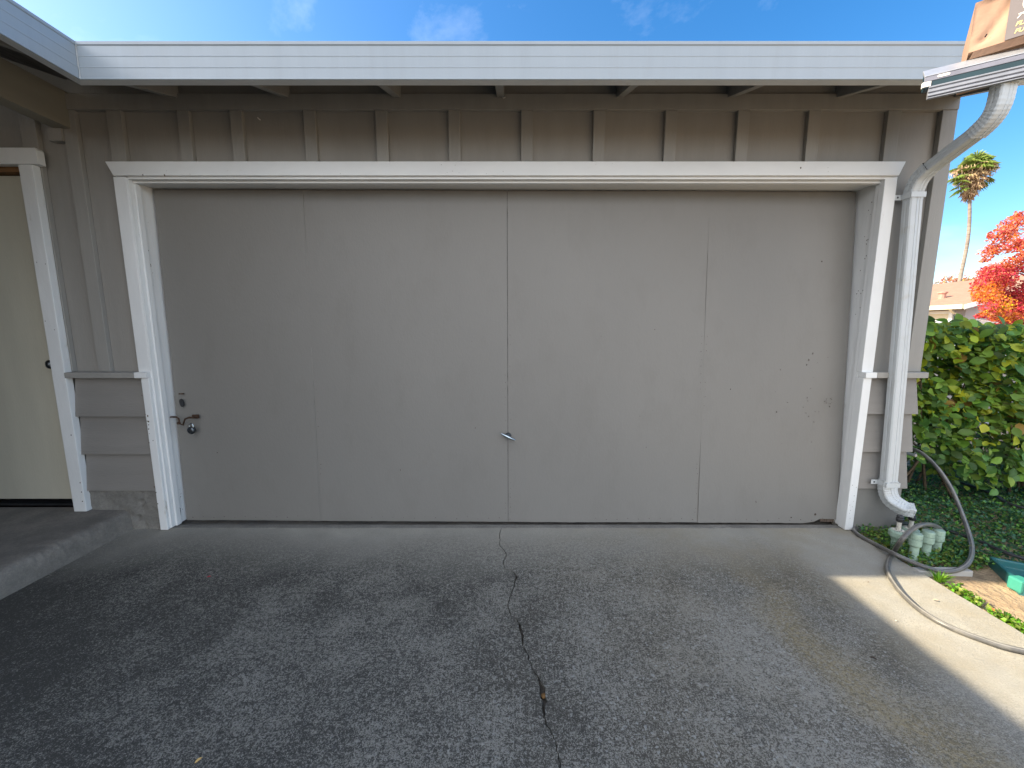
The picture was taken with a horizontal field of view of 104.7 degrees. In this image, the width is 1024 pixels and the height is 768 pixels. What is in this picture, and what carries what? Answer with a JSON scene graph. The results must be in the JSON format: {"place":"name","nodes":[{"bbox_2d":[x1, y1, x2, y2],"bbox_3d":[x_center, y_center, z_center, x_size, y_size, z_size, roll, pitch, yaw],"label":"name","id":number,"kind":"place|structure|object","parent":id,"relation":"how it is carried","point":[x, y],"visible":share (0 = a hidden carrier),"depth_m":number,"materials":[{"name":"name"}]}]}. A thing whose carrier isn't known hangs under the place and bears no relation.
{"place":"outdoors","nodes":[
{"label":"outdoors","id":0,"kind":"place"},
{"bbox_2d":[172,519,840,528],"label":"garage floor","id":1,"kind":"structure","parent":0,"point":[186,523],"depth_m":2.62,"materials":[{"name":"concrete"}]},
{"bbox_2d":[0,0,1023,533],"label":"house","id":2,"kind":"structure","parent":1,"relation":"on","point":[514,282],"depth_m":2.40,"materials":[{"name":"beige paint"}]},
{"bbox_2d":[0,176,71,498],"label":"entry door","id":3,"kind":"structure","parent":2,"relation":"in","point":[33,465],"depth_m":2.42,"materials":[{"name":"beige paint"}]},
{"bbox_2d":[187,423,195,433],"bbox_3d":[-2.006,0.279,2.472,0.045,0.070,0.028,0,8,0],"label":"padlock","id":4,"kind":"object","parent":2,"relation":"hanging from","point":[191,429],"visible":1,"depth_m":2.46,"materials":[{"name":"metal"}]},
{"bbox_2d":[153,189,855,522],"bbox_3d":[-0.021,-0.133,2.494,4.241,2.071,0.183,0,8,0],"label":"garage door","id":5,"kind":"structure","parent":2,"relation":"in","point":[337,355],"depth_m":2.47,"materials":[{"name":"beige wood"}]},
{"bbox_2d":[921,46,1023,99],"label":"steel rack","id":6,"kind":"object","parent":2,"relation":"attached to","point":[1007,66],"visible":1,"depth_m":1.18,"materials":[{"name":"grey metal"}]},
{"bbox_2d":[957,0,1023,94],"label":"cardboard box","id":7,"kind":"object","parent":6,"relation":"on","point":[996,26],"visible":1,"depth_m":1.16,"materials":[{"name":"brown cardboard"}]},
{"bbox_2d":[0,528,1023,767],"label":"driveway","id":8,"kind":"structure","parent":0,"point":[405,648],"depth_m":1.53,"materials":[{"name":"concrete"}]},
{"bbox_2d":[0,507,133,599],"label":"porch step","id":9,"kind":"object","parent":8,"relation":"on","point":[37,543],"visible":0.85,"depth_m":2.20,"materials":[{"name":"concrete"}]},
{"bbox_2d":[499,535,560,767],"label":"driveway crack","id":10,"kind":"object","parent":8,"relation":"attached to","point":[542,689],"depth_m":1.39,"materials":[{"name":"black concrete"}]},
{"bbox_2d":[13,0,1023,283],"label":"sky","id":11,"kind":"structure","parent":0,"point":[80,20],"materials":[{"name":"blue"}]},
{"bbox_2d":[829,426,1023,630],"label":"garden soil","id":12,"kind":"structure","parent":0,"point":[991,587],"depth_m":2.05,"materials":[{"name":"brown soil"}]},
{"bbox_2d":[888,514,907,552],"bbox_3d":[2.239,0.866,2.292,0.084,0.221,0.084,0,8,0],"label":"sprinkler valve","id":13,"kind":"object","parent":12,"relation":"on","point":[896,533],"visible":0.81,"depth_m":2.28,"materials":[{"name":"green plastic"}]},
{"bbox_2d":[901,514,919,542],"bbox_3d":[2.405,0.871,2.383,0.084,0.185,0.084,0,8,0],"label":"sprinkler valve","id":14,"kind":"object","parent":12,"relation":"on","point":[911,524],"visible":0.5,"depth_m":2.37,"materials":[{"name":"green plastic"}]},
{"bbox_2d":[907,531,922,565],"bbox_3d":[2.206,0.902,2.165,0.054,0.184,0.054,0,8,0],"label":"sprinkler valve","id":15,"kind":"object","parent":12,"relation":"on","point":[915,541],"visible":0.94,"depth_m":2.15,"materials":[{"name":"green plastic"}]},
{"bbox_2d":[919,529,935,558],"bbox_3d":[2.315,0.902,2.206,0.056,0.175,0.056,0,8,0],"label":"sprinkler valve","id":16,"kind":"object","parent":12,"relation":"on","point":[928,539],"visible":0.75,"depth_m":2.19,"materials":[{"name":"green plastic"}]},
{"bbox_2d":[858,518,997,569],"bbox_3d":[2.387,0.937,2.325,0.504,0.122,0.442,0,8,0],"label":"ground cover","id":17,"kind":"object","parent":12,"relation":"on","point":[936,556],"visible":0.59,"depth_m":2.21,"materials":[{"name":"green plant"}]},
{"bbox_2d":[852,448,1023,654],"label":"garden hose","id":18,"kind":"object","parent":12,"relation":"on","point":[965,565],"visible":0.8,"depth_m":2.11,"materials":[{"name":"rubber"}]},
{"bbox_2d":[907,452,916,456],"bbox_3d":[2.770,0.486,2.754,0.022,0.022,0.081,-1,8,-8],"label":"pipe stub","id":19,"kind":"object","parent":18,"relation":"attached to","point":[912,454],"visible":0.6,"depth_m":2.73,"materials":[{"name":"metal"}]},
{"bbox_2d":[931,528,945,552],"bbox_3d":[2.417,0.903,2.246,0.054,0.160,0.054,0,8,0],"label":"sprinkler valve","id":20,"kind":"object","parent":12,"relation":"on","point":[940,537],"visible":0.66,"depth_m":2.23,"materials":[{"name":"green plastic"}]},
{"bbox_2d":[926,569,954,582],"bbox_3d":[2.178,0.980,2.011,0.114,0.054,0.116,0,8,0],"label":"grass tuft","id":21,"kind":"object","parent":12,"relation":"on","point":[940,577],"visible":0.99,"depth_m":2.01,"materials":[{"name":"green plant"}]},
{"bbox_2d":[912,567,972,576],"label":"bed kerb","id":22,"kind":"structure","parent":12,"relation":"on","point":[968,572],"depth_m":2.07,"materials":[{"name":"concrete"}]},
{"bbox_2d":[902,313,1010,491],"bbox_3d":[3.008,0.163,3.214,1.143,1.432,1.091,0,8,0],"label":"hedge shrub","id":23,"kind":"object","parent":12,"relation":"on","point":[935,404],"visible":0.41,"depth_m":2.80,"materials":[{"name":"green plant"}]},
{"bbox_2d":[901,460,1023,563],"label":"ground cover","id":24,"kind":"object","parent":12,"relation":"on","point":[922,499],"visible":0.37,"depth_m":2.71,"materials":[{"name":"green plant"}]},
{"bbox_2d":[939,476,1023,508],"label":"supply tube","id":25,"kind":"object","parent":24,"relation":"on","point":[1000,498],"visible":0.62,"depth_m":2.88,"materials":[{"name":"black plastic"}]},
{"bbox_2d":[902,522,1023,559],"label":"supply tube","id":26,"kind":"object","parent":12,"relation":"on","point":[990,546],"visible":0.57,"depth_m":2.25,"materials":[{"name":"black plastic"}]},
{"bbox_2d":[910,316,1023,497],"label":"hedge shrub","id":27,"kind":"object","parent":12,"relation":"on","point":[1007,340],"visible":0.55,"depth_m":2.80,"materials":[{"name":"green plant"}]},
{"bbox_2d":[942,582,1023,633],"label":"weeds","id":28,"kind":"object","parent":12,"relation":"on","point":[1005,617],"visible":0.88,"depth_m":1.82,"materials":[{"name":"green plant"}]},
{"bbox_2d":[988,557,1023,595],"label":"storage bin","id":29,"kind":"object","parent":12,"relation":"on","point":[1010,573],"visible":0.97,"depth_m":2.07,"materials":[{"name":"teal plastic"}]},
{"bbox_2d":[922,367,1015,408],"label":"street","id":30,"kind":"structure","parent":0,"point":[949,397],"depth_m":10.43,"materials":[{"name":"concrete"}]},
{"bbox_2d":[936,320,997,323],"bbox_3d":[14.185,-1.352,13.543,4.463,1.655,1.800,0,8,0],"label":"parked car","id":31,"kind":"object","parent":30,"relation":"on","point":[983,321],"visible":0.01,"depth_m":12.71,"materials":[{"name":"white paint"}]},
{"label":"ground","id":32,"kind":"structure","parent":0,"visible":0},
{"bbox_2d":[937,273,977,282],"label":"autumn tree","id":33,"kind":"object","parent":32,"relation":"on","point":[952,280],"visible":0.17,"depth_m":45.68,"materials":[{"name":"brown plant"}]},
{"bbox_2d":[948,150,1001,281],"bbox_3d":[38.363,-11.328,33.842,3.217,16.006,3.218,-7,11,-42],"label":"palm tree","id":34,"kind":"object","parent":32,"relation":"on","point":[974,170],"visible":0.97,"depth_m":32.73,"materials":[{"name":"green plant"}]},
{"bbox_2d":[929,275,1023,324],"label":"neighbour house","id":35,"kind":"structure","parent":32,"relation":"on","point":[948,301],"depth_m":21.08,"materials":[{"name":"grey paint"}]},
{"bbox_2d":[929,314,948,320],"bbox_3d":[22.824,-3.021,23.357,0.048,2.040,5.300,0,8,0],"label":"garage door","id":36,"kind":"structure","parent":35,"relation":"in","point":[936,316],"depth_m":21.07,"materials":[{"name":"beige paint"}]},
{"bbox_2d":[967,211,1023,324],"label":"autumn tree","id":37,"kind":"object","parent":32,"relation":"on","point":[996,279],"visible":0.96,"depth_m":12.36,"materials":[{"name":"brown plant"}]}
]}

